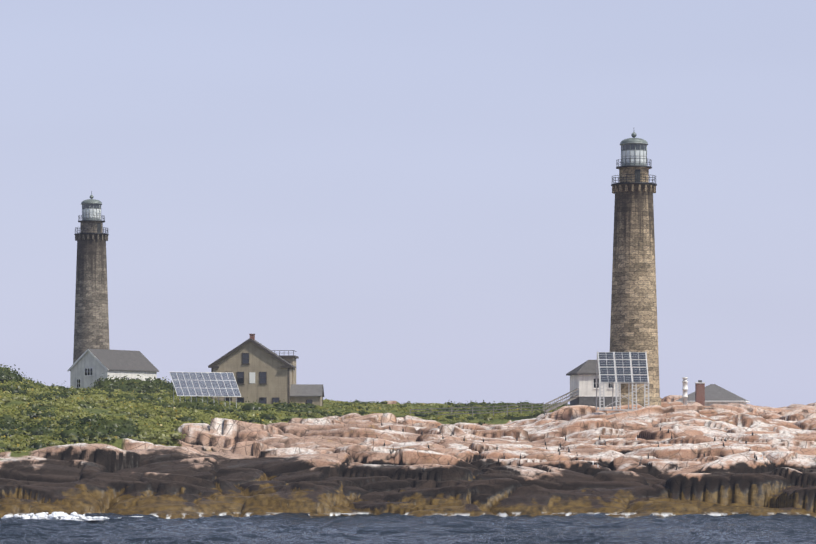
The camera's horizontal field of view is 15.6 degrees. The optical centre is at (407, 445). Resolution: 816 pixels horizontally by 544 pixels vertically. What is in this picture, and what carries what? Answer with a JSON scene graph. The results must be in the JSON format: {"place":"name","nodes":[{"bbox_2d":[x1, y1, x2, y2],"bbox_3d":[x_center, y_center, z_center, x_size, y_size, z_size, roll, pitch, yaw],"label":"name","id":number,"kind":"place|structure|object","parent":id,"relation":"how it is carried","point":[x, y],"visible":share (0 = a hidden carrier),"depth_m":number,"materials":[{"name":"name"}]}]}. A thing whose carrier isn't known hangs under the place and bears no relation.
{"place":"outdoors","nodes":[
{"label":"outdoors","id":0,"kind":"place"},
{"bbox_2d":[0,383,815,519],"bbox_3d":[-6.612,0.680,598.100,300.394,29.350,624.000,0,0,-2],"label":"island","id":1,"kind":"structure","parent":0,"point":[335,465],"depth_m":323.94,"materials":[{"name":"stone"}]},
{"bbox_2d":[73,191,109,363],"bbox_3d":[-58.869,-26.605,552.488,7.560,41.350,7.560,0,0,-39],"label":"lighthouse","id":2,"kind":"object","parent":1,"relation":"on","point":[91,326],"visible":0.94,"depth_m":550.10,"materials":[{"name":"stone"}]},
{"bbox_2d":[67,349,158,388],"bbox_3d":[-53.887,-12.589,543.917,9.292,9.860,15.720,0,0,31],"label":"keeper house","id":3,"kind":"structure","parent":1,"relation":"on","point":[87,368],"depth_m":538.97,"materials":[{"name":"grey"}]},
{"bbox_2d":[173,385,236,407],"bbox_3d":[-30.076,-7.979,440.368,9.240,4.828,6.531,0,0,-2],"label":"support posts","id":4,"kind":"object","parent":1,"relation":"on","point":[202,398],"visible":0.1,"depth_m":440.67,"materials":[{"name":"grey metal"}]},
{"bbox_2d":[169,372,240,396],"bbox_3d":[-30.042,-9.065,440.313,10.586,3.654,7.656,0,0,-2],"label":"solar array","id":5,"kind":"object","parent":1,"relation":"on","point":[218,384],"visible":1,"depth_m":440.28,"materials":[{"name":"blue glass"}]},
{"bbox_2d":[208,334,323,405],"bbox_3d":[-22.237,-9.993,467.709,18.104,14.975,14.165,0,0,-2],"label":"keeper house","id":6,"kind":"structure","parent":1,"relation":"on","point":[263,374],"depth_m":461.49,"materials":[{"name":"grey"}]},
{"bbox_2d":[0,364,569,452],"bbox_3d":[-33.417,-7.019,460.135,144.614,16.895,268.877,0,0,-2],"label":"scrub","id":7,"kind":"object","parent":1,"relation":"on","point":[19,384],"depth_m":409.93,"materials":[{"name":"green plant"}]},
{"bbox_2d":[410,402,543,415],"bbox_3d":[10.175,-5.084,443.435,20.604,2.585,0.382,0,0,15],"label":"boardwalk fence","id":8,"kind":"object","parent":1,"relation":"on","point":[493,409],"visible":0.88,"depth_m":443.20,"materials":[{"name":"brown wood"}]},
{"bbox_2d":[376,422,756,471],"bbox_3d":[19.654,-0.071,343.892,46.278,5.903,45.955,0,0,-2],"label":"rocks","id":9,"kind":"object","parent":1,"relation":"on","point":[725,440],"visible":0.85,"depth_m":341.84,"materials":[{"name":"stone"}]},
{"bbox_2d":[544,360,618,415],"bbox_3d":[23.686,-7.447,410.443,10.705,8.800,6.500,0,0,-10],"label":"building","id":10,"kind":"structure","parent":1,"relation":"on","point":[582,384],"depth_m":407.98,"materials":[{"name":"grey wood"}]},
{"bbox_2d":[596,356,648,410],"bbox_3d":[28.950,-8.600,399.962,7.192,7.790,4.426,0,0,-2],"label":"support frame","id":11,"kind":"object","parent":1,"relation":"on","point":[616,401],"visible":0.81,"depth_m":398.20,"materials":[{"name":"grey metal"}]},
{"bbox_2d":[597,351,648,383],"bbox_3d":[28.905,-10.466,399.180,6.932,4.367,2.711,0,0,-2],"label":"solar array","id":12,"kind":"object","parent":11,"relation":"on","point":[620,362],"visible":1,"depth_m":399.06,"materials":[{"name":"blue glass"}]},
{"bbox_2d":[610,132,660,406],"bbox_3d":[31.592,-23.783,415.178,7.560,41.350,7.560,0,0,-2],"label":"lighthouse","id":13,"kind":"object","parent":1,"relation":"on","point":[633,326],"visible":0.94,"depth_m":412.67,"materials":[{"name":"stone"}]},
{"bbox_2d":[682,377,687,404],"bbox_3d":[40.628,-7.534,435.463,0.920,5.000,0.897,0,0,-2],"label":"vent stack","id":14,"kind":"object","parent":1,"relation":"on","point":[684,389],"visible":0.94,"depth_m":435.16,"materials":[{"name":"grey metal"}]},
{"bbox_2d":[695,380,704,405],"bbox_3d":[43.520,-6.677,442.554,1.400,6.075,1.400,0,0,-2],"label":"brick stack","id":15,"kind":"object","parent":1,"relation":"on","point":[700,391],"visible":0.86,"depth_m":441.93,"materials":[{"name":"red brick"}]},
{"bbox_2d":[676,384,749,405],"bbox_3d":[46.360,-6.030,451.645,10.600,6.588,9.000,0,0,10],"label":"roof","id":16,"kind":"structure","parent":1,"relation":"on","point":[715,394],"depth_m":448.17,"materials":[{"name":"grey"}]},
{"bbox_2d":[0,513,815,543],"bbox_3d":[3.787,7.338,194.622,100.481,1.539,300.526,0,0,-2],"label":"sea","id":17,"kind":"structure","parent":0,"point":[396,528],"depth_m":255.81,"materials":[{"name":"blue liquid"}]},
{"bbox_2d":[2,512,108,520],"bbox_3d":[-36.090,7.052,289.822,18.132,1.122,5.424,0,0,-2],"label":"breaking wave","id":18,"kind":"object","parent":17,"relation":"on","point":[60,515],"visible":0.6,"depth_m":289.46,"materials":[{"name":"white liquid"}]},
{"bbox_2d":[271,513,620,514],"bbox_3d":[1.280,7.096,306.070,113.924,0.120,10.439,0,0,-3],"label":"sea foam","id":19,"kind":"object","parent":17,"relation":"on","point":[443,514],"visible":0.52,"depth_m":308.32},
{"bbox_2d":[0,0,815,407],"label":"sky","id":20,"kind":"structure","parent":0,"point":[412,200],"materials":[{"name":"blue"}]}
]}

